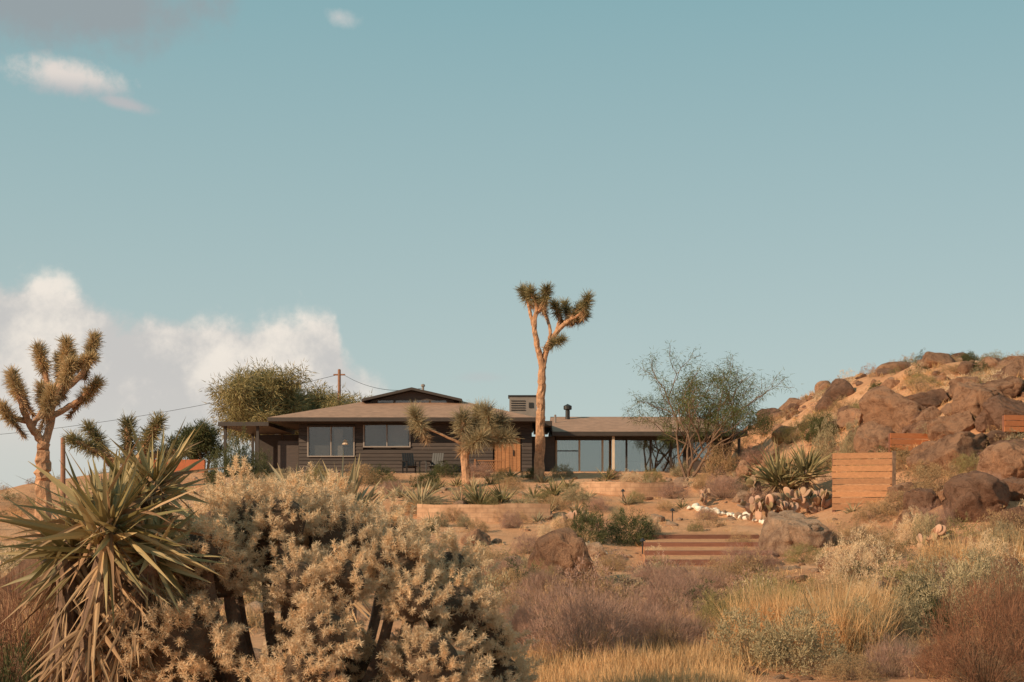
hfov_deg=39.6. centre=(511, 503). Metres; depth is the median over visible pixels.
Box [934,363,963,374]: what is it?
sagebrush
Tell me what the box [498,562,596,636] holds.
dry brush
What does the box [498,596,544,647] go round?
dry brush
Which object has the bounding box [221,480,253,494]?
saltbush
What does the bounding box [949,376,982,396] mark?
boulder
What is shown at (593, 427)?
wing roof
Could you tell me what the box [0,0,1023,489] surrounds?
sky
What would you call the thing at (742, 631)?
saltbush
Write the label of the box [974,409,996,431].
boulder
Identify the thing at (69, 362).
joshua tree
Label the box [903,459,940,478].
sagebrush
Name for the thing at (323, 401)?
pepper tree
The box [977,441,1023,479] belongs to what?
boulder
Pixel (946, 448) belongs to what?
boulder
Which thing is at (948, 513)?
dry brush
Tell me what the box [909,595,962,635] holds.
creosote bush
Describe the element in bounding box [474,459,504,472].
lattice screen
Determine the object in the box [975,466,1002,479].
dry brush
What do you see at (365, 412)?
roof
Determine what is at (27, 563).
boulder
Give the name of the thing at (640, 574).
dry brush
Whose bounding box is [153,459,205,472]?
terracotta wall
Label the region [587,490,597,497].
agave
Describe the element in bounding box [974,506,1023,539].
sagebrush
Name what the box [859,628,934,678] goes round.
dry brush
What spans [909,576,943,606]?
boulder
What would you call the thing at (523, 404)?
rooftop unit
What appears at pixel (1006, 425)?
rusted retaining wall
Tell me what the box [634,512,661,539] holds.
saltbush
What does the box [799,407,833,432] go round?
rabbitbrush
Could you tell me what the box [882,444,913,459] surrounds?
sagebrush
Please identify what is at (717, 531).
dry weeds
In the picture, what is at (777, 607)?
bunch grass
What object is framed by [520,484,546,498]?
agave
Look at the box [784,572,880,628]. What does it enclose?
yucca
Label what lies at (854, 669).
sagebrush
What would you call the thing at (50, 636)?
buckwheat bush
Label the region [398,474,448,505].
agave
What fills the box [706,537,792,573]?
dry brush
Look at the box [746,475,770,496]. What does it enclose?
prickly pear cactus
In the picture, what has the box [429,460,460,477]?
creosote bush
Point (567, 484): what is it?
agave
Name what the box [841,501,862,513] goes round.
agave
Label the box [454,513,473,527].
saltbush
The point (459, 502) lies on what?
boulder
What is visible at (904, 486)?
boulder
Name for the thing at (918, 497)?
boulder
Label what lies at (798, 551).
rabbitbrush
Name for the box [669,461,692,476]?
saltbush
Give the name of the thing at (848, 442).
creosote bush
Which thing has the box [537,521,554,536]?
brittlebush shrub
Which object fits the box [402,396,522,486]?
joshua tree
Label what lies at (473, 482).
agave
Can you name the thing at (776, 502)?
prickly pear cactus
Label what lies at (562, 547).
boulder
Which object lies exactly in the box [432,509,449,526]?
saltbush
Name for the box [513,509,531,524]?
sagebrush
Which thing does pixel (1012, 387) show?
boulder
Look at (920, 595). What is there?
creosote bush
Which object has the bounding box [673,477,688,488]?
boulder
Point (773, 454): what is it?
boulder
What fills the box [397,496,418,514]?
sagebrush
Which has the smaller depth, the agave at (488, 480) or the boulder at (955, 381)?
the boulder at (955, 381)
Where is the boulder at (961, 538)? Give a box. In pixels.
[953,536,982,547]
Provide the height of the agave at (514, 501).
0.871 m
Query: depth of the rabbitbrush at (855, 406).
62.46 m
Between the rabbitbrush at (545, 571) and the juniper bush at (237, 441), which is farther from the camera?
the juniper bush at (237, 441)
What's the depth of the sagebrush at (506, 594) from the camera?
18.71 m
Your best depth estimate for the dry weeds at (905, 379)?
62.32 m
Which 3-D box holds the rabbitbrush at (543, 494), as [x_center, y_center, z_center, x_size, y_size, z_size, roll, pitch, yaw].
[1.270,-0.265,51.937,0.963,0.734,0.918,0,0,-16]
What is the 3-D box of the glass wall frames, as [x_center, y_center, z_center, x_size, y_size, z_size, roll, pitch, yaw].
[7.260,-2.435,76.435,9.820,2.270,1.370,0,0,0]
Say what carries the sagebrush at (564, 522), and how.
on the ground at (508, 535)
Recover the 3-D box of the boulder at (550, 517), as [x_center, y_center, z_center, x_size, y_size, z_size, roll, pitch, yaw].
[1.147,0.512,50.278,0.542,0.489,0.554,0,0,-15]
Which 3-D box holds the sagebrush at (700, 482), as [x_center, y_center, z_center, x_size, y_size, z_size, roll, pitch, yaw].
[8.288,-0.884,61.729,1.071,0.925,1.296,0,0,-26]
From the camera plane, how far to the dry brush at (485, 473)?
68.92 m
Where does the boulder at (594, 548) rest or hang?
on the ground at (508, 535)
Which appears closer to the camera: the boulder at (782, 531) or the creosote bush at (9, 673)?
the creosote bush at (9, 673)
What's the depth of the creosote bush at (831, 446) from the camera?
56.15 m
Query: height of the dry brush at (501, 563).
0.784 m
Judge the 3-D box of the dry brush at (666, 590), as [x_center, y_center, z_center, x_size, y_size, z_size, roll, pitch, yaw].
[2.347,1.256,20.861,1.420,0.957,1.329,0,0,-45]
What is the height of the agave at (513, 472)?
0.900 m
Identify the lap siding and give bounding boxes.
[299,423,531,472]
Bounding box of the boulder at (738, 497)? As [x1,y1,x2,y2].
[731,489,750,502]
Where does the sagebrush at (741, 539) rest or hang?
on the ground at (508, 535)
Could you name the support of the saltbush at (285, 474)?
on the ground at (508, 535)
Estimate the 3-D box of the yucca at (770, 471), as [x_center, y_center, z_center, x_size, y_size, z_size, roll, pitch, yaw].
[9.627,-0.843,51.125,2.877,3.149,2.752,0,0,-18]
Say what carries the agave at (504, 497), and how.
on the ground at (508, 535)
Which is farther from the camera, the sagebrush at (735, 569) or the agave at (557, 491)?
the agave at (557, 491)
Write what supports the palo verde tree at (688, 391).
on the ground at (508, 535)
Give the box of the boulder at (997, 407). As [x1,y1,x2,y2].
[982,395,1023,433]
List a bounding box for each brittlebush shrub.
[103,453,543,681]
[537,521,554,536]
[550,516,562,527]
[618,468,646,482]
[813,523,901,591]
[847,574,889,601]
[891,505,931,545]
[952,528,1023,564]
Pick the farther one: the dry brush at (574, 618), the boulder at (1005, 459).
the boulder at (1005, 459)
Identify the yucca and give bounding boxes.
[0,417,241,681]
[741,437,816,503]
[764,453,821,502]
[774,434,833,491]
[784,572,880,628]
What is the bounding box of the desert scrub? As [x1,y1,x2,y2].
[0,348,1023,618]
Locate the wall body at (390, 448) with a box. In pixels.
[364,436,521,470]
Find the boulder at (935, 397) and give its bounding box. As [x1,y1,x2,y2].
[906,388,948,407]
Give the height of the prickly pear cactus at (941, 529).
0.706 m
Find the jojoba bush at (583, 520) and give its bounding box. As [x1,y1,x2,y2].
[570,502,612,543]
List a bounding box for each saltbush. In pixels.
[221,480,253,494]
[269,467,297,481]
[419,494,441,504]
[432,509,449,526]
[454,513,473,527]
[516,493,537,503]
[551,463,575,477]
[559,481,589,503]
[608,505,626,519]
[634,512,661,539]
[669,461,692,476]
[704,600,800,667]
[744,603,863,676]
[821,593,900,654]
[877,584,946,640]
[887,547,998,629]
[904,511,939,545]
[946,542,1023,606]
[978,519,1023,559]
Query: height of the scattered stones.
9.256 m
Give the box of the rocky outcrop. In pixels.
[744,351,1023,516]
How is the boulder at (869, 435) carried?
on the ground at (508, 535)
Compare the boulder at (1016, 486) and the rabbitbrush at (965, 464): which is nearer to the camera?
the boulder at (1016, 486)
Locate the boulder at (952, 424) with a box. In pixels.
[926,411,974,440]
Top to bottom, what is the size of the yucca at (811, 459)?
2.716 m
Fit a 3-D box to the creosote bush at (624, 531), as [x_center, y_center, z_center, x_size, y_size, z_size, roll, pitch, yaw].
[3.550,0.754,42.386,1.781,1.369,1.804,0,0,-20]
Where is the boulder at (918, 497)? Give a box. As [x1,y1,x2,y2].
[903,488,941,512]
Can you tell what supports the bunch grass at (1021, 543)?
on the ground at (508, 535)
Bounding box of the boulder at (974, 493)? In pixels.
[942,470,1010,522]
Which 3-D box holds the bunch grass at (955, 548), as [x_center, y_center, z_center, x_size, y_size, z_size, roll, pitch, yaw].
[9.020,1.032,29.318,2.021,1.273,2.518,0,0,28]
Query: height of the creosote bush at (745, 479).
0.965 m
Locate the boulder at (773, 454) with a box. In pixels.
[762,451,777,467]
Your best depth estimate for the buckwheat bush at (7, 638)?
9.89 m
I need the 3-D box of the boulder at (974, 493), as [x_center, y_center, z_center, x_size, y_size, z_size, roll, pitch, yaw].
[13.430,-0.013,40.917,1.808,1.860,1.755,0,0,5]
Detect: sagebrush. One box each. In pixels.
[5,497,35,512]
[337,462,387,483]
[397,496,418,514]
[443,506,462,522]
[464,517,491,532]
[475,551,509,578]
[486,567,523,595]
[494,581,536,619]
[499,476,527,489]
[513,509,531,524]
[543,495,568,510]
[552,512,579,532]
[572,564,618,595]
[598,550,630,571]
[655,500,676,511]
[692,473,714,490]
[699,439,740,477]
[701,550,755,588]
[725,531,757,546]
[732,435,752,452]
[749,416,782,435]
[814,651,888,681]
[825,395,858,415]
[831,518,870,545]
[847,500,898,523]
[851,526,913,561]
[874,489,904,511]
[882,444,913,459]
[889,445,910,474]
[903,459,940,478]
[903,537,960,583]
[912,460,965,492]
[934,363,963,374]
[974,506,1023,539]
[984,363,1004,377]
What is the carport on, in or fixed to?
on the ground at (508, 535)
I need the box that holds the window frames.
[307,423,410,456]
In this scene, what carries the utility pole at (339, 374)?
on the ground at (508, 535)
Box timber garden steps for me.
[643,532,779,566]
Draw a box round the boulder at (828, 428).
[819,420,838,433]
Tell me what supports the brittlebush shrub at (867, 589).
on the ground at (508, 535)
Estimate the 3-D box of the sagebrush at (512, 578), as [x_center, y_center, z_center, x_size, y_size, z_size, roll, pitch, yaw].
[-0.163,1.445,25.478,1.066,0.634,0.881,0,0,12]
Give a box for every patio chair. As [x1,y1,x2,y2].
[400,453,421,472]
[424,453,444,472]
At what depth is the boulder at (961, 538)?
32.74 m
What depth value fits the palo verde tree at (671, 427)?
69.51 m
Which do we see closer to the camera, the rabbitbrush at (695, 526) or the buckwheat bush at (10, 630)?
the buckwheat bush at (10, 630)
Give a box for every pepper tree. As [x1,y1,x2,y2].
[200,357,319,449]
[278,377,372,434]
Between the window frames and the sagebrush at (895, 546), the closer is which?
the sagebrush at (895, 546)
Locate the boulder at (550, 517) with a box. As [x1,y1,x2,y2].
[545,511,552,519]
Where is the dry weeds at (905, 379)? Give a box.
[747,361,1022,476]
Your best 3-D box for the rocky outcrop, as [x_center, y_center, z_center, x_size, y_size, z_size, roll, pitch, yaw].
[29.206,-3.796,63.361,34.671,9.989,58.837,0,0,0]
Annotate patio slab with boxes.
[478,472,693,472]
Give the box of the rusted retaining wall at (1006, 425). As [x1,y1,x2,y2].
[1002,415,1023,431]
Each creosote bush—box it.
[0,623,49,681]
[369,463,398,482]
[409,468,444,487]
[425,518,438,532]
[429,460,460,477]
[520,468,546,478]
[604,507,658,546]
[732,472,760,490]
[798,409,841,443]
[811,416,846,470]
[838,420,857,459]
[865,380,881,390]
[892,572,937,614]
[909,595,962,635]
[952,351,979,360]
[969,360,989,371]
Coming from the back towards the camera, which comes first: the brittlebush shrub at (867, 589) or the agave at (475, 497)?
the agave at (475, 497)
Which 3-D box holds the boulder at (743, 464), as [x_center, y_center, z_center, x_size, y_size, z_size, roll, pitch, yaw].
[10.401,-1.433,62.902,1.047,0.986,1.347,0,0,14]
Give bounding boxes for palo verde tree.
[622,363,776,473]
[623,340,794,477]
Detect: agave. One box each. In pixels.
[386,482,415,497]
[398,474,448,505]
[422,472,456,490]
[442,484,469,503]
[448,474,470,486]
[454,478,503,504]
[461,475,486,491]
[482,474,499,484]
[486,475,523,503]
[506,467,523,476]
[509,494,530,502]
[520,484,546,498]
[528,470,556,482]
[529,511,550,522]
[536,498,560,510]
[537,474,571,496]
[556,476,577,488]
[566,497,584,511]
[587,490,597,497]
[594,466,623,479]
[619,492,639,504]
[636,477,652,482]
[675,497,687,508]
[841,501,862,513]
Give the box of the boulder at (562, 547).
[527,527,596,584]
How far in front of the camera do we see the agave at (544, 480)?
67.17 m
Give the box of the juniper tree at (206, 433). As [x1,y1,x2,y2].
[159,418,229,468]
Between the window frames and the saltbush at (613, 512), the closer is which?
the saltbush at (613, 512)
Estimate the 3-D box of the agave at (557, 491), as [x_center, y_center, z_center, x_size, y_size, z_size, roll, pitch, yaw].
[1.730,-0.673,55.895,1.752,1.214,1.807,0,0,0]
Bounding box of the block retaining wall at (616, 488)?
[579,481,673,497]
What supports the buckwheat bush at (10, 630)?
on the ground at (508, 535)
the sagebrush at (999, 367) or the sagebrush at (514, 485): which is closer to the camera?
the sagebrush at (999, 367)
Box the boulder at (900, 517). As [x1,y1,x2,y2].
[892,510,916,529]
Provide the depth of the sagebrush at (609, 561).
32.79 m
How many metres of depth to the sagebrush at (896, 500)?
44.09 m
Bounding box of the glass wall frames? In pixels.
[555,436,739,471]
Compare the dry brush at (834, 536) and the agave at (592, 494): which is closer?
the dry brush at (834, 536)
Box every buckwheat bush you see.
[0,556,54,681]
[0,572,23,681]
[35,588,79,678]
[902,616,976,679]
[916,556,1023,681]
[968,540,1023,663]
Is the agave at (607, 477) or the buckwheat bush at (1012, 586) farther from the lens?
the agave at (607, 477)
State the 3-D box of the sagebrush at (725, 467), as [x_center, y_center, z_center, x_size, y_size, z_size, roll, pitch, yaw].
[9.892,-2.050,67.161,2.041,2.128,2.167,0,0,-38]
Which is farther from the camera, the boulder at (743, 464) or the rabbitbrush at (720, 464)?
the rabbitbrush at (720, 464)
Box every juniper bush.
[202,436,244,487]
[221,421,252,479]
[238,441,274,481]
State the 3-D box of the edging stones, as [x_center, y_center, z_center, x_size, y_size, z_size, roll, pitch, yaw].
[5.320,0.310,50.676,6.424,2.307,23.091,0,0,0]
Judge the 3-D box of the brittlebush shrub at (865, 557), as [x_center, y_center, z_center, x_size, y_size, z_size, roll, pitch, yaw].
[6.787,1.065,28.058,1.720,1.427,1.527,0,0,0]
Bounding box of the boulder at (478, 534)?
[460,528,490,545]
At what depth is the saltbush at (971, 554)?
21.10 m
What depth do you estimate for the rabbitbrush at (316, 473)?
62.42 m
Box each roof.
[267,401,535,432]
[548,417,747,441]
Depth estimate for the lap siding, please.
75.02 m
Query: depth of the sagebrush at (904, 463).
50.78 m
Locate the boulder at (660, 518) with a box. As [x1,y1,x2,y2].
[650,514,665,521]
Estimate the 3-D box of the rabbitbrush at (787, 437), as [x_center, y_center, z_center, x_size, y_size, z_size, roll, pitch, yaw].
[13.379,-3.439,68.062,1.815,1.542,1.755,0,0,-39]
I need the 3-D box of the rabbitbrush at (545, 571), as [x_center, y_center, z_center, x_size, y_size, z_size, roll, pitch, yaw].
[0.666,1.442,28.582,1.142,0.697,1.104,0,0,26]
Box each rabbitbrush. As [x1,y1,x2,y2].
[305,462,327,485]
[478,488,499,504]
[490,467,517,482]
[519,558,573,588]
[536,488,554,502]
[625,489,645,503]
[642,466,665,482]
[686,523,704,531]
[689,581,749,632]
[704,453,736,472]
[732,563,812,610]
[770,418,805,445]
[780,541,828,563]
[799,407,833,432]
[848,399,859,408]
[901,372,936,384]
[951,452,978,473]
[980,351,1006,359]
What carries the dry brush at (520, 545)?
on the ground at (508, 535)
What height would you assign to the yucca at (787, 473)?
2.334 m
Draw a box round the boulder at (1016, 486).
[1002,477,1023,500]
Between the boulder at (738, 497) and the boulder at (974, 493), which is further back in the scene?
the boulder at (738, 497)
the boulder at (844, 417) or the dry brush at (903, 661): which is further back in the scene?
the boulder at (844, 417)
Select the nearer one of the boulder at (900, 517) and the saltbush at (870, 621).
the saltbush at (870, 621)
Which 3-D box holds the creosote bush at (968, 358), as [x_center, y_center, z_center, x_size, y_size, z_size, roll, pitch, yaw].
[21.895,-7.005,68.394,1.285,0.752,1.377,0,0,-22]
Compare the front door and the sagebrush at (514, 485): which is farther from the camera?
the front door
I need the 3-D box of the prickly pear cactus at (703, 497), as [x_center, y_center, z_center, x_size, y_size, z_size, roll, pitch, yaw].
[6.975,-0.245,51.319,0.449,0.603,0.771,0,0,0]
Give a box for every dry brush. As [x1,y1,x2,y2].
[378,476,405,494]
[460,459,494,477]
[479,556,526,584]
[497,507,524,528]
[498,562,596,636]
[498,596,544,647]
[510,528,538,554]
[515,560,658,662]
[516,562,573,597]
[562,575,667,635]
[586,495,611,511]
[613,590,715,653]
[622,557,685,587]
[633,559,716,613]
[657,477,693,498]
[659,554,735,597]
[694,504,720,519]
[696,466,749,499]
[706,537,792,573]
[736,440,780,464]
[744,482,792,511]
[827,525,841,544]
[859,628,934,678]
[910,502,961,526]
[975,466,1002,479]
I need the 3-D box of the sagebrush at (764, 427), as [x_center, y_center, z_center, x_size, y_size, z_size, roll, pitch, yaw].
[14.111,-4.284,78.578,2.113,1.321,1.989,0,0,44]
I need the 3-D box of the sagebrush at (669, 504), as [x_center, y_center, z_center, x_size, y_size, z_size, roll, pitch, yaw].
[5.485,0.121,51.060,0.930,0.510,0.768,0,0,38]
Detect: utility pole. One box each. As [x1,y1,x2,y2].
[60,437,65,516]
[333,369,344,402]
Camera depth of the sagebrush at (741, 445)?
83.79 m
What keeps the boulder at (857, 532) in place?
on the ground at (508, 535)
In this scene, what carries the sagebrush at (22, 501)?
on the ground at (508, 535)
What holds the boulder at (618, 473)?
on the ground at (508, 535)
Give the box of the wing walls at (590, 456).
[555,437,731,472]
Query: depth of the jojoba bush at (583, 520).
41.42 m
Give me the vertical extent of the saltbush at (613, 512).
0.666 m
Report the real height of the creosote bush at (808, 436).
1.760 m
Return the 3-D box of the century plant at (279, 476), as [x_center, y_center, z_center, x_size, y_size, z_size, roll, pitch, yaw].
[-2.263,0.636,14.469,0.629,2.207,0.721,0,0,0]
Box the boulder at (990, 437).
[985,430,1014,445]
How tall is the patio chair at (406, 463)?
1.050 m
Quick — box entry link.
[532,421,554,471]
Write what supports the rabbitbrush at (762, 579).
on the ground at (508, 535)
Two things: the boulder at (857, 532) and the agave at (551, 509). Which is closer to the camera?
the boulder at (857, 532)
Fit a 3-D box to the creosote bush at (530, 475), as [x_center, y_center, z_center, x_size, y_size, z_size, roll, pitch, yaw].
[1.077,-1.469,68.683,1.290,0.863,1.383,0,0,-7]
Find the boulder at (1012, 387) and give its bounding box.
[984,376,1023,398]
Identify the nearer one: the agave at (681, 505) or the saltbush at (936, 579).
the saltbush at (936, 579)
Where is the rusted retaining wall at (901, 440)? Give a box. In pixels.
[888,433,928,451]
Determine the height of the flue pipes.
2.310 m
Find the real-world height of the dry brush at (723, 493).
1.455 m
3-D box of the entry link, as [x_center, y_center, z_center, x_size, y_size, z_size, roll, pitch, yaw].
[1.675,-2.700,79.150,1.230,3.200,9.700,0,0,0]
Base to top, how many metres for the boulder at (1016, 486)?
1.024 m
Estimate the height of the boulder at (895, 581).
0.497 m
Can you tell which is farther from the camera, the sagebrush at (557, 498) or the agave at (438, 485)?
the agave at (438, 485)
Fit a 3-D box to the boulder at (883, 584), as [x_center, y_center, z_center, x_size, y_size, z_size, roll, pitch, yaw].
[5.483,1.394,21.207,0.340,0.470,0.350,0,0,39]
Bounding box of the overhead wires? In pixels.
[7,375,420,433]
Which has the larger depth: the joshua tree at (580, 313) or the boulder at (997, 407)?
the joshua tree at (580, 313)
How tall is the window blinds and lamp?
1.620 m
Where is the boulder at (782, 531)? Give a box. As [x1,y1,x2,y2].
[758,510,832,556]
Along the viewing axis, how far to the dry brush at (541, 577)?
25.19 m
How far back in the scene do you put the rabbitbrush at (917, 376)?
62.38 m
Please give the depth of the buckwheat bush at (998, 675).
13.52 m
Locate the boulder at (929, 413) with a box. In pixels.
[908,406,940,424]
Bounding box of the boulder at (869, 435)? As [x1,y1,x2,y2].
[853,421,895,458]
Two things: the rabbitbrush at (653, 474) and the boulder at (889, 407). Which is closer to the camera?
the boulder at (889, 407)
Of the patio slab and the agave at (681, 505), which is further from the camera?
the patio slab
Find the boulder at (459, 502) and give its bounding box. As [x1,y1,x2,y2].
[453,500,467,503]
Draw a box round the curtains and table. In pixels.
[558,441,680,470]
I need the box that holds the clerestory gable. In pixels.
[361,387,462,402]
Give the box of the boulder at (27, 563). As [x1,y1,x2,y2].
[0,557,54,602]
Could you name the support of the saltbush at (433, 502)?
on the ground at (508, 535)
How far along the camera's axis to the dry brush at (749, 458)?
66.77 m
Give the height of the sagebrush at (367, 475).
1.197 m
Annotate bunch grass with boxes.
[698,562,923,657]
[891,526,997,580]
[965,516,1023,565]
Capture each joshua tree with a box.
[0,328,108,556]
[61,409,194,479]
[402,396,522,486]
[513,280,595,479]
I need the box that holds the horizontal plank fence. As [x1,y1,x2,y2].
[832,452,891,511]
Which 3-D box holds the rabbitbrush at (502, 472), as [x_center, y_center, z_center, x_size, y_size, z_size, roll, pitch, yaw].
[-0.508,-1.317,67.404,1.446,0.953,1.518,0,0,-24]
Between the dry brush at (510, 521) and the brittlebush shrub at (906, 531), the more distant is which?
the dry brush at (510, 521)
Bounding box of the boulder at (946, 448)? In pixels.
[906,431,987,473]
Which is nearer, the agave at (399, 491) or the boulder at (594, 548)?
the boulder at (594, 548)
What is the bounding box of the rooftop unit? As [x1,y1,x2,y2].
[508,395,536,416]
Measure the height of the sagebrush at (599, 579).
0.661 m
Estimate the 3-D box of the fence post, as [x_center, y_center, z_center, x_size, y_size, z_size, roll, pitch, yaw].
[12.646,-0.871,47.080,0.100,1.704,0.100,0,0,0]
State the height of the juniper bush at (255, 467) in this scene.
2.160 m
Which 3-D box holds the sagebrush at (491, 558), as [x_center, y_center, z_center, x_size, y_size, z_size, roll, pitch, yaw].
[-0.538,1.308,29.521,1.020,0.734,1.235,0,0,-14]
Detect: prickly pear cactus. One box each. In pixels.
[559,510,595,534]
[699,488,710,504]
[737,492,798,520]
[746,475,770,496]
[783,487,839,513]
[916,524,949,549]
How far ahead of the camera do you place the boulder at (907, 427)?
54.35 m
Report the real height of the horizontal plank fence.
2.235 m
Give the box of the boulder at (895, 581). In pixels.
[881,577,904,594]
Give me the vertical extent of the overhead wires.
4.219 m
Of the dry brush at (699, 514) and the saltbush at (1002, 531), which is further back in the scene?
the dry brush at (699, 514)
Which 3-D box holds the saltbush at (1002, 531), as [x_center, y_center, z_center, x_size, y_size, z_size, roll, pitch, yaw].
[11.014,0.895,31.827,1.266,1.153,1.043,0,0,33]
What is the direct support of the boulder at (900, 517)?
on the ground at (508, 535)
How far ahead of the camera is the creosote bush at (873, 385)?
69.25 m
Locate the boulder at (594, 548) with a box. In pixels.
[587,542,606,558]
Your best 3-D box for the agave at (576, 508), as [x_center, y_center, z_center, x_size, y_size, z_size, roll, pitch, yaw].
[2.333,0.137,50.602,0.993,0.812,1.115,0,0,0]
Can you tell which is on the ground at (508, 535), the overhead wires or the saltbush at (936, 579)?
the saltbush at (936, 579)
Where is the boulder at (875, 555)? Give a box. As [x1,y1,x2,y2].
[852,544,881,562]
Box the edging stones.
[586,503,763,553]
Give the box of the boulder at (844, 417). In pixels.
[836,407,863,428]
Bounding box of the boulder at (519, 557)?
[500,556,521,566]
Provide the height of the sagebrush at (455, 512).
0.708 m
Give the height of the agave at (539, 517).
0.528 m
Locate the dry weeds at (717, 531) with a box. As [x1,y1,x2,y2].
[434,476,1009,585]
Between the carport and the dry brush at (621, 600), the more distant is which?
the carport
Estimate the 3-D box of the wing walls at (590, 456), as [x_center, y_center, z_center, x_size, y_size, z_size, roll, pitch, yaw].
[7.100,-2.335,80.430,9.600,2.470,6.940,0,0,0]
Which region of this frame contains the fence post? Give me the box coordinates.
[892,451,895,485]
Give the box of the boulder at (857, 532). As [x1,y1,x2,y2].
[848,527,866,539]
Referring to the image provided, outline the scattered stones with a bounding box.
[99,357,1023,681]
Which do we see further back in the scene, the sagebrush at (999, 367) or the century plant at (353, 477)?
the sagebrush at (999, 367)
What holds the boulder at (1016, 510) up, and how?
on the ground at (508, 535)
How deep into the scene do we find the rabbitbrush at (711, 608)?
18.43 m
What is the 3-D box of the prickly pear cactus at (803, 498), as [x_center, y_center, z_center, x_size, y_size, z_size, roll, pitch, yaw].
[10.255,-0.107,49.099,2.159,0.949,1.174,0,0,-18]
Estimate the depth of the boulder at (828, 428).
62.41 m
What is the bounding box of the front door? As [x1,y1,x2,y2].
[494,438,519,471]
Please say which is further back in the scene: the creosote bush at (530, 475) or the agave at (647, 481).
the creosote bush at (530, 475)
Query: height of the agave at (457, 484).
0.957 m
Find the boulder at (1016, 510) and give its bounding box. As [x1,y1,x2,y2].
[993,506,1023,538]
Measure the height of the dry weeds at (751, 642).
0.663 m
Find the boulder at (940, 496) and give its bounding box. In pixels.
[937,489,944,501]
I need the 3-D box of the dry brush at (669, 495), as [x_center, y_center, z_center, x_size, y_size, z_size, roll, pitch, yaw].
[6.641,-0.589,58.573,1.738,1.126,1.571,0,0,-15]
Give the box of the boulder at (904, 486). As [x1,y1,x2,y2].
[887,482,914,501]
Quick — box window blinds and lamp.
[309,425,408,455]
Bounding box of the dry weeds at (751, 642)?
[458,578,1023,681]
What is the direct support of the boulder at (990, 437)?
on the ground at (508, 535)
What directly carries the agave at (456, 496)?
on the ground at (508, 535)
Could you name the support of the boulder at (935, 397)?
on the ground at (508, 535)
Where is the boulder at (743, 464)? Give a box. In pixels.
[736,460,755,477]
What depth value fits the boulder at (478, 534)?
42.09 m
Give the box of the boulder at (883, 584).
[869,581,891,599]
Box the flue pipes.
[421,384,571,422]
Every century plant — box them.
[259,461,319,634]
[284,447,402,640]
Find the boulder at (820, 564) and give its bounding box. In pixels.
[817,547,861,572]
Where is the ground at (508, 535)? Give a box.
[0,359,1023,681]
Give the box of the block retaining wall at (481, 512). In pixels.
[417,503,549,522]
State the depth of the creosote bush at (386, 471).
67.44 m
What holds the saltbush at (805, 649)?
on the ground at (508, 535)
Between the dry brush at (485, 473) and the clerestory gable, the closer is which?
the dry brush at (485, 473)
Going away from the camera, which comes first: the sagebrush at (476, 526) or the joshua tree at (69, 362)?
the joshua tree at (69, 362)
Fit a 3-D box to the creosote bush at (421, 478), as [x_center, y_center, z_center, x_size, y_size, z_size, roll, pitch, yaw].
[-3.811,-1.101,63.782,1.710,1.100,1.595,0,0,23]
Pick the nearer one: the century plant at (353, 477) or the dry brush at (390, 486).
the century plant at (353, 477)
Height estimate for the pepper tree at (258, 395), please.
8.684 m
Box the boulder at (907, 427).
[902,412,919,432]
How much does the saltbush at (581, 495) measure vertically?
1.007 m
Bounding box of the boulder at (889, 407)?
[859,385,925,432]
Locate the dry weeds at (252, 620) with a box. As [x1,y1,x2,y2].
[0,508,280,642]
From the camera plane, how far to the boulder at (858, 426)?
56.90 m
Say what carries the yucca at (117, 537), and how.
on the ground at (508, 535)
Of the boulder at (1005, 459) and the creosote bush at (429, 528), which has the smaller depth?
the boulder at (1005, 459)
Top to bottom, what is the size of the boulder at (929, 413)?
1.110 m
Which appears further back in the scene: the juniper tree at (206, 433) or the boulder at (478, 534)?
the juniper tree at (206, 433)
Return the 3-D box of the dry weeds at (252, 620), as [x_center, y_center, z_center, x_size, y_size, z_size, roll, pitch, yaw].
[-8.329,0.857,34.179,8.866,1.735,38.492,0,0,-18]
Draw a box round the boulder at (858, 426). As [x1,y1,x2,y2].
[847,423,863,440]
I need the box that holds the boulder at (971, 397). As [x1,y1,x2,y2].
[951,382,1003,419]
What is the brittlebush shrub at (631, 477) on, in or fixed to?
on the ground at (508, 535)
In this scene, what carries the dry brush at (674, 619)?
on the ground at (508, 535)
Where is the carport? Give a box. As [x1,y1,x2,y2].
[218,422,298,472]
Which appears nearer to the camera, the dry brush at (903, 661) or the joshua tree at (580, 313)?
the dry brush at (903, 661)
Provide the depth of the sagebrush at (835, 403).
68.19 m
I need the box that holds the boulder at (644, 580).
[620,577,654,596]
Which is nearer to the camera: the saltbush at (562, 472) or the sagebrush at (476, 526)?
the sagebrush at (476, 526)
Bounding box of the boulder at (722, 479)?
[717,475,732,490]
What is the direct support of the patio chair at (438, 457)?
on the ground at (508, 535)
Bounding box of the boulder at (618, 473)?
[608,469,622,477]
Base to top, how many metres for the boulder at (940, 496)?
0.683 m
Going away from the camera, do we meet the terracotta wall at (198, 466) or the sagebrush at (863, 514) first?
the sagebrush at (863, 514)

